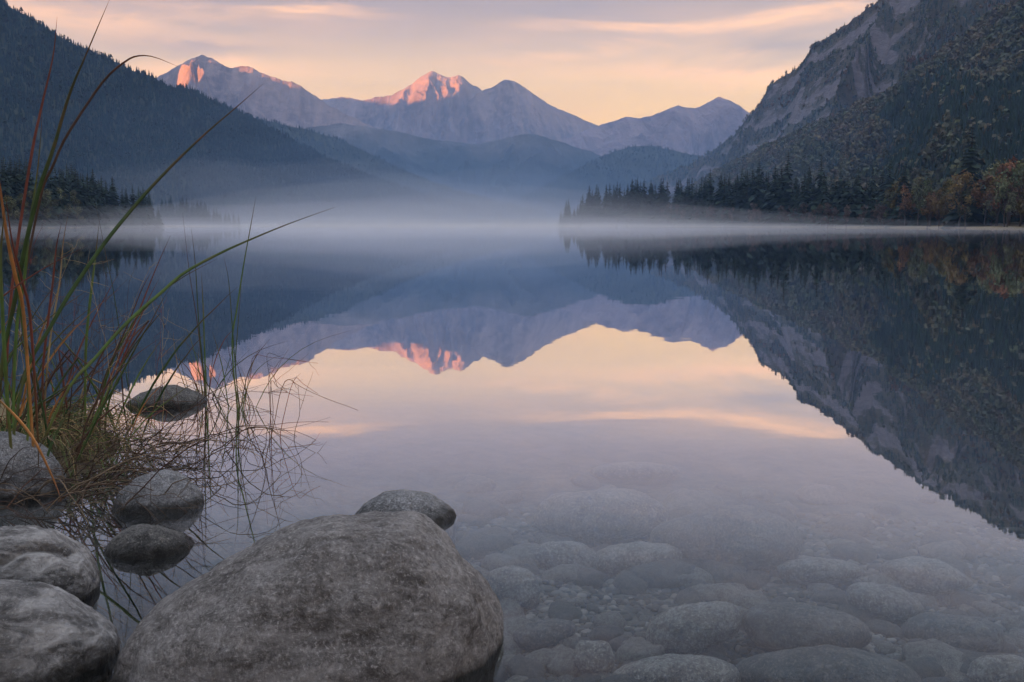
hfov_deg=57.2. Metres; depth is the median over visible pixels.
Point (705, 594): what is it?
cobble
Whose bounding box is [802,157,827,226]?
spruce tree
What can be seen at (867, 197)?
spruce tree
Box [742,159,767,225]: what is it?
spruce tree
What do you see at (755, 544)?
sunken boulder
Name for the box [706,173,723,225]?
spruce tree
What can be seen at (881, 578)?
cobble
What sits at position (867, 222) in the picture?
spruce tree
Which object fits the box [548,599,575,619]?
cobble
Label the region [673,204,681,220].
deciduous tree
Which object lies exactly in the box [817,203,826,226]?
deciduous tree
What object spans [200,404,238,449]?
dry stem
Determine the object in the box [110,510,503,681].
boulder
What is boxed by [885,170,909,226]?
spruce tree
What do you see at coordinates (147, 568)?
rock
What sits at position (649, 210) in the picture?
spruce tree
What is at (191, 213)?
spruce tree
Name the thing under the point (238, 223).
spruce tree
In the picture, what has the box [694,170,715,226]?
spruce tree
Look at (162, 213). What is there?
spruce tree
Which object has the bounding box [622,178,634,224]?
spruce tree
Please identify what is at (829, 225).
spruce tree
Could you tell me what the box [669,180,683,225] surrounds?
spruce tree
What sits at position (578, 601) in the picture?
cobble
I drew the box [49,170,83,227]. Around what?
spruce tree
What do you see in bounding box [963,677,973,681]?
cobble
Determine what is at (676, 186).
spruce tree
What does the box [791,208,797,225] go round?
deciduous tree
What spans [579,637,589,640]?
cobble
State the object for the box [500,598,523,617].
cobble
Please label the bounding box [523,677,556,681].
cobble
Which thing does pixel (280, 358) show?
dry stem
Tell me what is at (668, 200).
spruce tree
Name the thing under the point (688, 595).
cobble
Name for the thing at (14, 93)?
forest
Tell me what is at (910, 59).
forest
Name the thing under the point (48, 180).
spruce tree
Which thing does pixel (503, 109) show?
mountain
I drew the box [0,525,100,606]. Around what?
rock
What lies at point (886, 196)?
autumn tree
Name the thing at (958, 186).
autumn tree
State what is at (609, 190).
spruce tree
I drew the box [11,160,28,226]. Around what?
spruce tree
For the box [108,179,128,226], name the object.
spruce tree
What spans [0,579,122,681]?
rock
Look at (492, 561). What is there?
cobble
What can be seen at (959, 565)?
cobble
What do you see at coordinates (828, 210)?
deciduous tree
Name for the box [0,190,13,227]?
spruce tree
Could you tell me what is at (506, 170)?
hill
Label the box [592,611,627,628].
cobble
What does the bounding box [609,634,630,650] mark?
cobble
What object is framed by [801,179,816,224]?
spruce tree
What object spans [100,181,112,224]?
spruce tree
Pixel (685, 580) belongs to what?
cobble
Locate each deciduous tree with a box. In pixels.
[659,209,667,223]
[665,204,673,225]
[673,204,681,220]
[680,208,685,226]
[707,205,714,222]
[749,203,757,224]
[756,208,762,220]
[777,205,785,225]
[781,211,787,223]
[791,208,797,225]
[800,203,808,217]
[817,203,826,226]
[822,202,832,224]
[824,203,831,227]
[831,208,839,226]
[843,205,850,226]
[843,210,849,226]
[857,212,864,223]
[860,205,867,220]
[898,211,902,224]
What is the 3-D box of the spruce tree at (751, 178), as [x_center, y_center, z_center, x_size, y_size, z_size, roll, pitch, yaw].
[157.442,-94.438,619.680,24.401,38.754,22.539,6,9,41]
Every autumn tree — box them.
[0,196,19,224]
[3,196,16,222]
[15,193,28,227]
[26,191,32,217]
[35,189,53,224]
[39,201,49,220]
[42,191,53,224]
[47,196,58,216]
[55,187,72,216]
[69,190,81,226]
[76,207,84,226]
[881,191,895,222]
[885,176,903,202]
[889,189,908,211]
[897,183,915,225]
[910,176,927,225]
[916,178,937,227]
[919,193,938,223]
[920,191,936,226]
[925,192,940,226]
[930,189,946,227]
[937,178,953,225]
[945,171,982,226]
[946,182,972,219]
[955,188,974,227]
[971,175,996,225]
[980,159,1008,182]
[982,176,1012,225]
[984,176,999,224]
[984,177,1000,225]
[990,154,1023,224]
[990,162,1019,226]
[990,188,1003,224]
[992,162,1023,225]
[992,176,1019,226]
[1000,159,1023,225]
[1018,178,1023,209]
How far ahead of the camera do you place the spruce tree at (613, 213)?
841.02 m
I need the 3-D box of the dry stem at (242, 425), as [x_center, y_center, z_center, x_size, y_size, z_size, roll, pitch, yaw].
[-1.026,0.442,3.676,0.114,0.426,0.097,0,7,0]
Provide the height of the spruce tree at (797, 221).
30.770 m
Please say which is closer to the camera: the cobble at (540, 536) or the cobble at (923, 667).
the cobble at (923, 667)
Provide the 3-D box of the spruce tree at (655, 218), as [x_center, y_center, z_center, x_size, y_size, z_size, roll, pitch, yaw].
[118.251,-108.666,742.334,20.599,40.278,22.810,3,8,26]
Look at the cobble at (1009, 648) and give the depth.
2.81 m
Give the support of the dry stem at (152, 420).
on the ground
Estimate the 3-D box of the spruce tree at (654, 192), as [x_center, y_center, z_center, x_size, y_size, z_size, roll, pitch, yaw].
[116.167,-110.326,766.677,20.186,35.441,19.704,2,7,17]
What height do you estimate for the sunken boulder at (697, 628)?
0.181 m
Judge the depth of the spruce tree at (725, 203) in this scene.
624.17 m
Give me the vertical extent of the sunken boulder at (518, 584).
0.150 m
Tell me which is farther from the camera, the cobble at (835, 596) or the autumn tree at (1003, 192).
the autumn tree at (1003, 192)
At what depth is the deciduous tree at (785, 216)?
546.03 m
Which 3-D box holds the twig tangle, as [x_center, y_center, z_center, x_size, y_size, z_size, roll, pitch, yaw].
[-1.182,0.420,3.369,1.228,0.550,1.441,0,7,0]
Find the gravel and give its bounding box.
[456,509,1023,681]
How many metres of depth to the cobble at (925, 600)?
3.14 m
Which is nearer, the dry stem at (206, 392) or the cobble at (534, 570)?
the cobble at (534, 570)
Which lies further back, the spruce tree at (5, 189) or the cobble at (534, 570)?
the spruce tree at (5, 189)
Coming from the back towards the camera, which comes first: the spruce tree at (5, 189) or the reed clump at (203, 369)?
the spruce tree at (5, 189)
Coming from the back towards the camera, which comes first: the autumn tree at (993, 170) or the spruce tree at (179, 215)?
the spruce tree at (179, 215)
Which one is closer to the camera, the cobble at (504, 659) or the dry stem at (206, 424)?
the cobble at (504, 659)
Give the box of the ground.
[0,219,1023,679]
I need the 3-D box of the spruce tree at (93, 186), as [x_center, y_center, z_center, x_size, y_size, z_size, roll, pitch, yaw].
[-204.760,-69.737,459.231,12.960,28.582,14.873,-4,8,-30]
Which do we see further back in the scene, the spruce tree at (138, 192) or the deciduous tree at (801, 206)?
the spruce tree at (138, 192)
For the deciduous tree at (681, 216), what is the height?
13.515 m
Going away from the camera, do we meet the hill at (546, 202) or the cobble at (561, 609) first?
the cobble at (561, 609)
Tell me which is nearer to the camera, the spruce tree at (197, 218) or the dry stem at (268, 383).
the dry stem at (268, 383)
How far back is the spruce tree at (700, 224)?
655.35 m
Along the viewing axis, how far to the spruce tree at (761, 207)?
579.93 m
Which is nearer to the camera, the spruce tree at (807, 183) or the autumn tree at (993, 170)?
the autumn tree at (993, 170)
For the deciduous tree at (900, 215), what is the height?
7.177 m
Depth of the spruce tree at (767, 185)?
604.00 m
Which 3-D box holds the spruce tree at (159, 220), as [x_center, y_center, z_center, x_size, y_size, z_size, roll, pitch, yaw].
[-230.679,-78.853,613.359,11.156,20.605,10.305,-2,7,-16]
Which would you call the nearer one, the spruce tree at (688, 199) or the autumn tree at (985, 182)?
the autumn tree at (985, 182)
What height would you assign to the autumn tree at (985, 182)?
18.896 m
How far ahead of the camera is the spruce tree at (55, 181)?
382.15 m
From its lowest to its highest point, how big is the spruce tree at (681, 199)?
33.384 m
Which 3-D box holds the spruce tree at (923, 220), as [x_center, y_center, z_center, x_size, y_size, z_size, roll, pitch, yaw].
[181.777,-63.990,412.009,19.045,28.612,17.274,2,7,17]
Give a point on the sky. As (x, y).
(598, 62)
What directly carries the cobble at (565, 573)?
on the gravel
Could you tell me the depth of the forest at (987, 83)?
928.93 m
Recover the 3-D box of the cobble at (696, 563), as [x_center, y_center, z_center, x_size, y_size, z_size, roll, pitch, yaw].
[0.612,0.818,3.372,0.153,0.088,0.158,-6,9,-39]
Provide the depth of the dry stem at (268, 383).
4.09 m
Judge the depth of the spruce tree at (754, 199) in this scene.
590.55 m
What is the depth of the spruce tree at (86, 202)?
412.83 m
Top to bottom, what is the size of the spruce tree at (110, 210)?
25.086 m
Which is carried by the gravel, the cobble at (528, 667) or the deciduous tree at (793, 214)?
the cobble at (528, 667)
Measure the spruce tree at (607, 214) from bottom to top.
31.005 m
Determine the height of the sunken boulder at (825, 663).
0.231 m
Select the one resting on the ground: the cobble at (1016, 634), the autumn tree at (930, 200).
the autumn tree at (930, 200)
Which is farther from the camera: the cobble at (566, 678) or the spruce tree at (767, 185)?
the spruce tree at (767, 185)
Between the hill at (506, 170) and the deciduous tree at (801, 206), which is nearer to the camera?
the deciduous tree at (801, 206)
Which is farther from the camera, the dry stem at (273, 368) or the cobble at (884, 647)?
the dry stem at (273, 368)
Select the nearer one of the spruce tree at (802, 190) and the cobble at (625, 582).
the cobble at (625, 582)
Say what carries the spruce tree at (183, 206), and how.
on the ground
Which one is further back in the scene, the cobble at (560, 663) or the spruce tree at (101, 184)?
the spruce tree at (101, 184)
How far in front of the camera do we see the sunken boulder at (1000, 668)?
2.50 m
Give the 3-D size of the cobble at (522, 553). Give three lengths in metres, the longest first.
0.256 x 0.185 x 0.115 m
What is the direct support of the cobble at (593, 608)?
on the ground
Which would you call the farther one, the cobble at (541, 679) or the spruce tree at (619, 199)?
the spruce tree at (619, 199)
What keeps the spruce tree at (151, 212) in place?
on the ground
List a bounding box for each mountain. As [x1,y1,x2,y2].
[0,5,521,222]
[157,55,377,128]
[323,71,481,143]
[466,80,597,143]
[562,97,749,155]
[564,0,1010,218]
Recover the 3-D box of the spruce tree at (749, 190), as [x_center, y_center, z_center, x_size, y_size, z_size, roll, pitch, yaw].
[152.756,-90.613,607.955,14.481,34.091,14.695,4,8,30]
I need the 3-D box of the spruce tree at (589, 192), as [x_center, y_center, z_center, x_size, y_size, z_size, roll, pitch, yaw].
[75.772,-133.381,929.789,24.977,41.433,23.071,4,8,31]
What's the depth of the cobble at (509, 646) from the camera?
2.69 m
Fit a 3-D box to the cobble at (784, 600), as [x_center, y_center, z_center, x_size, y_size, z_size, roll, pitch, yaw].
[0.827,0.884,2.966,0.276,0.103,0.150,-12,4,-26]
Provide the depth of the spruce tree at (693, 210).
676.26 m
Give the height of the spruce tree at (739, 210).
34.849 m
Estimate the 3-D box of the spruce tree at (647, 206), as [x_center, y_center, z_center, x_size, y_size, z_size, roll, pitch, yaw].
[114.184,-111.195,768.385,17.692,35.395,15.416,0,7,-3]
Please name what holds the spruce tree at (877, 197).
on the ground
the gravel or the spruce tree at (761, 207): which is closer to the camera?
the gravel
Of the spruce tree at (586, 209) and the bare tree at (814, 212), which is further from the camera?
the spruce tree at (586, 209)
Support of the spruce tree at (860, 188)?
on the ground
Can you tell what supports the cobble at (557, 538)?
on the gravel
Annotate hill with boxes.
[256,118,559,218]
[305,123,601,203]
[511,146,701,215]
[756,24,1021,182]
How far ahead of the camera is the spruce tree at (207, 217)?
996.05 m
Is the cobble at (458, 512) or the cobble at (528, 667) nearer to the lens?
the cobble at (528, 667)
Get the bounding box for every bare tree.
[728,207,734,223]
[809,208,817,222]
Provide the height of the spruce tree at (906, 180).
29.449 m
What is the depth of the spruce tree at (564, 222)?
947.12 m
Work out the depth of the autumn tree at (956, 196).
359.31 m
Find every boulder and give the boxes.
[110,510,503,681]
[486,565,540,610]
[513,618,575,651]
[531,541,597,569]
[534,509,668,542]
[572,640,614,672]
[596,541,682,574]
[612,653,740,681]
[646,601,742,654]
[649,514,802,570]
[735,644,920,681]
[742,602,871,651]
[775,557,863,584]
[845,582,923,622]
[880,556,972,595]
[901,612,1005,652]
[966,654,1023,681]
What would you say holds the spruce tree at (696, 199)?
on the ground
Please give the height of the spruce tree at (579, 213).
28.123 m
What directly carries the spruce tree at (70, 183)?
on the ground
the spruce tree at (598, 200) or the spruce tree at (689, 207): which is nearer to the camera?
the spruce tree at (689, 207)
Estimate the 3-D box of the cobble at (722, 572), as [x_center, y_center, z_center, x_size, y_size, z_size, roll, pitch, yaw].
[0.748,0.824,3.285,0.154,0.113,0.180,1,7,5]
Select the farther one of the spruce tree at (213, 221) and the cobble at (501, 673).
the spruce tree at (213, 221)
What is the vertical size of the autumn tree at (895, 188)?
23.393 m
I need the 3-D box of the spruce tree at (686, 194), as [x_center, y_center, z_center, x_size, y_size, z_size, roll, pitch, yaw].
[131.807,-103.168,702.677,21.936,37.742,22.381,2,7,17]
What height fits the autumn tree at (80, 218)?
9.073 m
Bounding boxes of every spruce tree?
[0,157,12,184]
[0,160,22,227]
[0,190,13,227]
[6,156,14,184]
[7,168,32,227]
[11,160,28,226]
[16,157,24,187]
[16,167,43,224]
[21,160,36,186]
[21,166,47,227]
[23,162,49,227]
[36,172,58,227]
[44,170,52,198]
[47,174,65,227]
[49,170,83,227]
[52,168,69,227]
[58,171,69,195]
[62,176,72,204]
[66,167,70,193]
[68,171,74,198]
[69,169,91,227]
[72,172,93,227]
[75,178,91,225]
[79,173,96,226]
[83,177,105,227]
[84,173,104,225]
[89,177,105,227]
[90,170,105,223]
[95,181,110,226]
[97,182,113,225]
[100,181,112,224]
[102,181,122,226]
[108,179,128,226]
[109,177,132,226]
[119,188,133,226]
[125,192,135,226]
[129,184,147,226]
[136,187,151,226]
[138,192,149,226]
[139,189,150,226]
[142,191,156,226]
[147,193,158,226]
[147,198,157,226]
[155,205,163,226]
[159,200,166,224]
[164,200,175,224]
[173,201,183,224]
[176,202,183,224]
[177,198,185,222]
[180,203,190,225]
[186,204,195,225]
[191,202,201,225]
[200,208,207,225]
[205,206,210,225]
[210,208,217,225]
[211,215,216,225]
[217,212,222,226]
[230,212,234,226]
[236,214,240,226]
[559,200,570,226]
[562,200,571,225]
[570,211,576,225]
[574,202,583,226]
[578,185,591,222]
[579,193,590,225]
[582,189,597,226]
[586,194,600,226]
[593,185,601,213]
[597,184,608,226]
[599,185,611,226]
[602,194,611,225]
[604,185,613,226]
[607,189,617,226]
[610,184,623,225]
[613,189,626,226]
[616,184,629,226]
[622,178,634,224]
[623,179,636,224]
[626,178,641,226]
[628,182,644,226]
[630,197,640,226]
[635,184,653,226]
[635,200,644,226]
[641,181,647,202]
[642,180,651,220]
[642,185,655,226]
[644,185,657,226]
[644,188,651,223]
[648,179,667,226]
[650,178,668,226]
[663,181,680,226]
[665,183,671,210]
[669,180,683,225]
[671,182,679,206]
[672,184,685,226]
[676,178,690,224]
[679,178,694,226]
[684,178,690,204]
[685,185,699,226]
[689,177,702,224]
[689,194,698,220]
[692,177,708,223]
[693,190,704,226]
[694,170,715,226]
[695,192,707,226]
[698,198,707,224]
[701,199,713,226]
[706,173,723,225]
[707,174,727,226]
[715,174,728,224]
[718,176,734,225]
[720,183,735,226]
[726,183,742,226]
[727,167,744,223]
[727,175,740,226]
[737,174,751,226]
[738,189,746,224]
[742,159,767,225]
[745,177,751,213]
[746,172,767,225]
[749,168,754,190]
[750,169,755,192]
[755,188,767,225]
[757,164,778,224]
[761,175,786,226]
[763,171,769,197]
[764,167,789,226]
[765,172,771,195]
[766,151,795,223]
[782,178,800,225]
[784,182,798,225]
[791,174,810,225]
[794,178,810,225]
[795,166,812,213]
[795,171,806,224]
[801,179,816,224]
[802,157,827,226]
[807,173,831,226]
[809,185,832,226]
[822,169,845,226]
[823,185,840,226]
[828,173,836,203]
[831,175,852,226]
[839,164,866,226]
[840,176,864,226]
[859,191,877,226]
[861,179,870,211]
[866,166,885,217]
[867,170,878,207]
[873,160,895,225]
[881,162,913,227]
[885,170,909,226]
[897,181,910,224]
[905,162,945,225]
[941,123,994,227]
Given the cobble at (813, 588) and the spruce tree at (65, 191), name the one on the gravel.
the cobble at (813, 588)
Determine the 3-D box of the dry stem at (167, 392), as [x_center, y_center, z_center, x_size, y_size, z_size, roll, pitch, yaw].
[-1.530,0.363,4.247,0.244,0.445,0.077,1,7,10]
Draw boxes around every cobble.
[454,510,462,515]
[456,526,513,558]
[463,509,508,519]
[472,565,489,578]
[474,551,502,559]
[481,553,521,570]
[493,661,507,681]
[499,621,520,657]
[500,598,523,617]
[500,654,514,667]
[502,543,540,568]
[503,617,529,635]
[505,675,528,681]
[507,654,545,678]
[519,563,539,575]
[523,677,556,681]
[525,648,555,669]
[533,532,557,542]
[538,536,577,544]
[541,564,584,584]
[547,644,580,677]
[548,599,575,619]
[551,634,579,648]
[557,674,573,681]
[567,597,583,606]
[574,568,604,588]
[574,607,582,618]
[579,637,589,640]
[585,604,599,613]
[587,625,623,642]
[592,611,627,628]
[593,544,609,551]
[600,674,639,681]
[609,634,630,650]
[612,570,647,595]
[614,641,664,664]
[621,636,647,645]
[624,559,697,588]
[633,631,645,636]
[675,587,702,604]
[678,574,705,587]
[681,558,702,568]
[690,583,717,601]
[691,567,714,583]
[699,652,726,661]
[703,560,748,588]
[705,583,770,609]
[740,598,793,631]
[807,583,835,593]
[811,588,845,604]
[826,538,854,548]
[829,529,871,545]
[830,542,876,563]
[838,601,881,622]
[866,619,904,638]
[868,573,902,587]
[874,640,895,654]
[878,548,916,559]
[902,638,966,681]
[902,656,944,679]
[910,592,937,608]
[919,540,966,559]
[938,554,969,577]
[954,647,982,673]
[959,604,974,610]
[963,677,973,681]
[971,601,1013,617]
[978,652,1007,655]
[1000,635,1018,652]
[1001,615,1023,630]
[1005,575,1023,601]
[1008,627,1023,648]
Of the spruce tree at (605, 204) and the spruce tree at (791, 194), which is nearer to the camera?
the spruce tree at (791, 194)
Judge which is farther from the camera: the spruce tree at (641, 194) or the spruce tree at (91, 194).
the spruce tree at (641, 194)
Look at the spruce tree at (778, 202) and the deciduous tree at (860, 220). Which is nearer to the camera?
the deciduous tree at (860, 220)
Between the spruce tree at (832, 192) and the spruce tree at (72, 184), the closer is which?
the spruce tree at (72, 184)
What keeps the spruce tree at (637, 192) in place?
on the ground
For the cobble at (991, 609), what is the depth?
3.04 m
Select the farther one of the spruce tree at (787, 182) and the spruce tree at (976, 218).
the spruce tree at (787, 182)
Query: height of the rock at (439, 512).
0.316 m
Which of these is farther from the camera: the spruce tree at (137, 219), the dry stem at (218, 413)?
the spruce tree at (137, 219)
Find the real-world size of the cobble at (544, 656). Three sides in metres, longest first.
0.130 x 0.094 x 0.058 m
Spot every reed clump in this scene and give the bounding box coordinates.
[167,220,285,400]
[182,198,343,410]
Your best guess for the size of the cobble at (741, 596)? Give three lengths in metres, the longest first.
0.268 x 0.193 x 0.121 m
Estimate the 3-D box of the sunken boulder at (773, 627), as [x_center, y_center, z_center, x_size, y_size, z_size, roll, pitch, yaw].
[0.858,0.848,2.744,0.364,0.176,0.234,2,7,14]
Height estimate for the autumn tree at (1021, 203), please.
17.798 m
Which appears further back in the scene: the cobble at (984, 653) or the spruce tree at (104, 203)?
the spruce tree at (104, 203)
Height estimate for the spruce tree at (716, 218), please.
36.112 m
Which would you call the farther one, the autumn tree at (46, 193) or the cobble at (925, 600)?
the autumn tree at (46, 193)
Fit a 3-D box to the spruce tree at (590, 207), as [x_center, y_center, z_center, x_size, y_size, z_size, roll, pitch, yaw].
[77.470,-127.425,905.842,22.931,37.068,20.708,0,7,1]
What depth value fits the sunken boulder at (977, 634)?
2.76 m
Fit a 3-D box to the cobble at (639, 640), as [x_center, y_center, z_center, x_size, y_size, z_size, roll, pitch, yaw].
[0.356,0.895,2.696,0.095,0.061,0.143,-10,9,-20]
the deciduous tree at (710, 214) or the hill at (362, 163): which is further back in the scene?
the hill at (362, 163)
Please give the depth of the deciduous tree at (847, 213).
465.71 m
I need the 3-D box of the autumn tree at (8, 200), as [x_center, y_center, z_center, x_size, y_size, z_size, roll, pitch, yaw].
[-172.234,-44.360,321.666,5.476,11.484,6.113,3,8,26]
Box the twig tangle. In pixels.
[0,379,329,554]
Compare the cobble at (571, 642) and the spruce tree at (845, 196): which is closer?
the cobble at (571, 642)
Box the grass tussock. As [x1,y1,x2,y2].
[0,4,331,500]
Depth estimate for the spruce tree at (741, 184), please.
608.58 m
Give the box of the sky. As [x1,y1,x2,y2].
[7,0,877,125]
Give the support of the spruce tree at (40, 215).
on the ground
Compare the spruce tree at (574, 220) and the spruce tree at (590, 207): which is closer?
the spruce tree at (590, 207)
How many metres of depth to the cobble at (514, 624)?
2.79 m
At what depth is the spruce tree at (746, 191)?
602.36 m
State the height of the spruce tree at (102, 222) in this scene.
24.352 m
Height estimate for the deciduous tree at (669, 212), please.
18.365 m
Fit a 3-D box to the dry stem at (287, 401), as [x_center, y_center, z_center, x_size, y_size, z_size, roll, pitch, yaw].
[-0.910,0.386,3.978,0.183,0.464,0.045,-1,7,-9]
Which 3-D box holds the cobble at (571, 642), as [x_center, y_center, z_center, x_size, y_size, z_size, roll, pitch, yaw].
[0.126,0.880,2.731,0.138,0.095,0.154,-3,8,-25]
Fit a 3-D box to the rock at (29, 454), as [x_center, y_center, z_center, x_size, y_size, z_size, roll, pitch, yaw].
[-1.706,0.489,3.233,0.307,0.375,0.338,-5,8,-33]
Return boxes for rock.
[0,431,65,502]
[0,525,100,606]
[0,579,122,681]
[101,524,203,617]
[105,469,207,560]
[125,385,207,408]
[355,489,456,547]
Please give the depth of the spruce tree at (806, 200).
524.59 m
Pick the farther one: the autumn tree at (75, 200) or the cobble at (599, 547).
the autumn tree at (75, 200)
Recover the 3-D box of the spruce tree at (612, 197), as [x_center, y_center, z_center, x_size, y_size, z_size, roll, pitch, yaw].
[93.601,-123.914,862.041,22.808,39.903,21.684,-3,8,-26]
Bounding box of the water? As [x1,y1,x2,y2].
[0,226,1023,548]
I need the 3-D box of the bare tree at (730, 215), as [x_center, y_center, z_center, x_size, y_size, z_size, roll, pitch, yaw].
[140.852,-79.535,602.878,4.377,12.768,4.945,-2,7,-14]
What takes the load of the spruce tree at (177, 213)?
on the ground
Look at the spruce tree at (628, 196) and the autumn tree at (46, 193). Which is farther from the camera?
the spruce tree at (628, 196)
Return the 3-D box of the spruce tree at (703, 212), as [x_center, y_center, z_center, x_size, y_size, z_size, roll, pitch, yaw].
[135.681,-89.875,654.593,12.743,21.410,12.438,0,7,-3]
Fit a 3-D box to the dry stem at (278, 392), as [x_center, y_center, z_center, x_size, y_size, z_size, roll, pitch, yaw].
[-0.922,0.339,3.898,0.189,0.578,0.140,-5,9,-35]
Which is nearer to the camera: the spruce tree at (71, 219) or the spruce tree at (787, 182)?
the spruce tree at (71, 219)
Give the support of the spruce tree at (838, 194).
on the ground
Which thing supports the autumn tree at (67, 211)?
on the ground
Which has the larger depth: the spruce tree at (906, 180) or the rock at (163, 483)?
the spruce tree at (906, 180)
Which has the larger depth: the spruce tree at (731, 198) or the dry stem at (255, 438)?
the spruce tree at (731, 198)
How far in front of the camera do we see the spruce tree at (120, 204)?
522.95 m
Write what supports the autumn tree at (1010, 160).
on the ground
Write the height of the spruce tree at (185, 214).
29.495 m
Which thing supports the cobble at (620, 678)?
on the gravel
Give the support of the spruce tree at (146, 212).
on the ground
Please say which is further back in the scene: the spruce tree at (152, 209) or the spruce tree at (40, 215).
the spruce tree at (152, 209)
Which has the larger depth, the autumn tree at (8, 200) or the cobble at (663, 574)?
the autumn tree at (8, 200)
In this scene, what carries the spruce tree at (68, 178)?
on the ground
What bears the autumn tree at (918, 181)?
on the ground
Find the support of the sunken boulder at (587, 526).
on the ground
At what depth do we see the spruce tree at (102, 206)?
448.92 m
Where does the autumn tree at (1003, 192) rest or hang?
on the ground
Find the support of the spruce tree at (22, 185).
on the ground
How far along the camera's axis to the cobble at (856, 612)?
2.98 m
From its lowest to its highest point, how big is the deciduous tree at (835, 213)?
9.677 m
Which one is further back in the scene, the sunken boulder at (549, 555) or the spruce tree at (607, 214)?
the spruce tree at (607, 214)
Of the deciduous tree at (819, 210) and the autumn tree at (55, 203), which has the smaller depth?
the autumn tree at (55, 203)
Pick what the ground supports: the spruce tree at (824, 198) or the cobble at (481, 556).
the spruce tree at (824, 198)
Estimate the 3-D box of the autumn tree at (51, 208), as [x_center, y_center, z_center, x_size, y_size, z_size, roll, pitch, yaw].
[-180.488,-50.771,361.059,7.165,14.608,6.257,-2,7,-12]
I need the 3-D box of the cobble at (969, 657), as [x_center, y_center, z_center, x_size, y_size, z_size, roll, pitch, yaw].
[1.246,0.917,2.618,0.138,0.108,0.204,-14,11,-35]
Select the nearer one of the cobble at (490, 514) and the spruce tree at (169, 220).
the cobble at (490, 514)
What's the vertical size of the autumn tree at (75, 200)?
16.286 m
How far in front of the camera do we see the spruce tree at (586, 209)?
907.34 m
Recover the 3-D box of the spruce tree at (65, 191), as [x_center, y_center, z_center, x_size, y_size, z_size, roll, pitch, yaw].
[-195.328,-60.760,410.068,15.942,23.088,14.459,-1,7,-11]
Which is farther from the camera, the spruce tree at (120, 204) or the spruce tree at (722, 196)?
the spruce tree at (722, 196)
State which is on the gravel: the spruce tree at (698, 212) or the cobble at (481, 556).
the cobble at (481, 556)
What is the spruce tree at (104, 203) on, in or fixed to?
on the ground
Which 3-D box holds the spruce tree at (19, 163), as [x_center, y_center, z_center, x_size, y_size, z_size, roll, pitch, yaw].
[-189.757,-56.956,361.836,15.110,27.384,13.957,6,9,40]
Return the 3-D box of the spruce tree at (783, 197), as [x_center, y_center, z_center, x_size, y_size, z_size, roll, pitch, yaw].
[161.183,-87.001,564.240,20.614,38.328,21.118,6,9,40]
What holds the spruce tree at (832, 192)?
on the ground
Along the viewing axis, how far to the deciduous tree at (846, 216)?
465.50 m
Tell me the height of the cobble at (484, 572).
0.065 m
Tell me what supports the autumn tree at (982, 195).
on the ground
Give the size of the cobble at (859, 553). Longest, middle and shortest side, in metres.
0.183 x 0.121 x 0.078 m
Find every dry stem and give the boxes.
[126,410,166,455]
[154,372,198,422]
[176,382,270,462]
[179,398,223,439]
[195,390,251,470]
[198,369,222,435]
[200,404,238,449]
[212,393,244,440]
[215,382,231,426]
[219,407,233,452]
[231,349,256,419]
[236,404,263,454]
[243,410,280,523]
[245,355,317,396]
[262,428,323,456]
[265,373,356,464]
[267,353,299,401]
[268,352,286,430]
[269,353,308,444]
[280,377,317,436]
[294,373,312,437]
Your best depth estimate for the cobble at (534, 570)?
3.24 m
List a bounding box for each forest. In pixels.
[0,0,530,221]
[244,111,560,218]
[510,144,703,216]
[558,0,1010,218]
[668,0,1023,202]
[876,182,1023,223]
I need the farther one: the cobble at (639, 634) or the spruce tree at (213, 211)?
the spruce tree at (213, 211)
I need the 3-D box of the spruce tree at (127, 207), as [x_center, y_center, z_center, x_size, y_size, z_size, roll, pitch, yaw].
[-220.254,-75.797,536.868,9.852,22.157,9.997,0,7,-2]
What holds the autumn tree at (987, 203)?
on the ground
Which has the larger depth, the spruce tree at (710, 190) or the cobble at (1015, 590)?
the spruce tree at (710, 190)
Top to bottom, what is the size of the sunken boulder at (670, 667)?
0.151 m
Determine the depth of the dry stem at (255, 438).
3.42 m
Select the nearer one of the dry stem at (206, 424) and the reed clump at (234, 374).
the dry stem at (206, 424)
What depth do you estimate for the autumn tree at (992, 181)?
371.66 m
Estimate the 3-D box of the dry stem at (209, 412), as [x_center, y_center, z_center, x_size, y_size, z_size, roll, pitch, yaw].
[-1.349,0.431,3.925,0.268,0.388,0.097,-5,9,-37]
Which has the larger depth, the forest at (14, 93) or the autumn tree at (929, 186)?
the forest at (14, 93)
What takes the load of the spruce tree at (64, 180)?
on the ground
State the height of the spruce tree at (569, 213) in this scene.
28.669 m
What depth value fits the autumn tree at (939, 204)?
372.34 m
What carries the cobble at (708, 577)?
on the gravel
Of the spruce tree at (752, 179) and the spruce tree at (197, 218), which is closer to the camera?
the spruce tree at (752, 179)
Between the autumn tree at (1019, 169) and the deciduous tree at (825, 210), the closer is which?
the autumn tree at (1019, 169)
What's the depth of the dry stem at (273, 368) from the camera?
4.71 m
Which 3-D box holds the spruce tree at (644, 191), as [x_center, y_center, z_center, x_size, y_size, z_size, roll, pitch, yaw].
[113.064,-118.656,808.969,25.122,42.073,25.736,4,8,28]
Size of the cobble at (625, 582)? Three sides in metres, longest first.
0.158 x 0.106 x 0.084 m

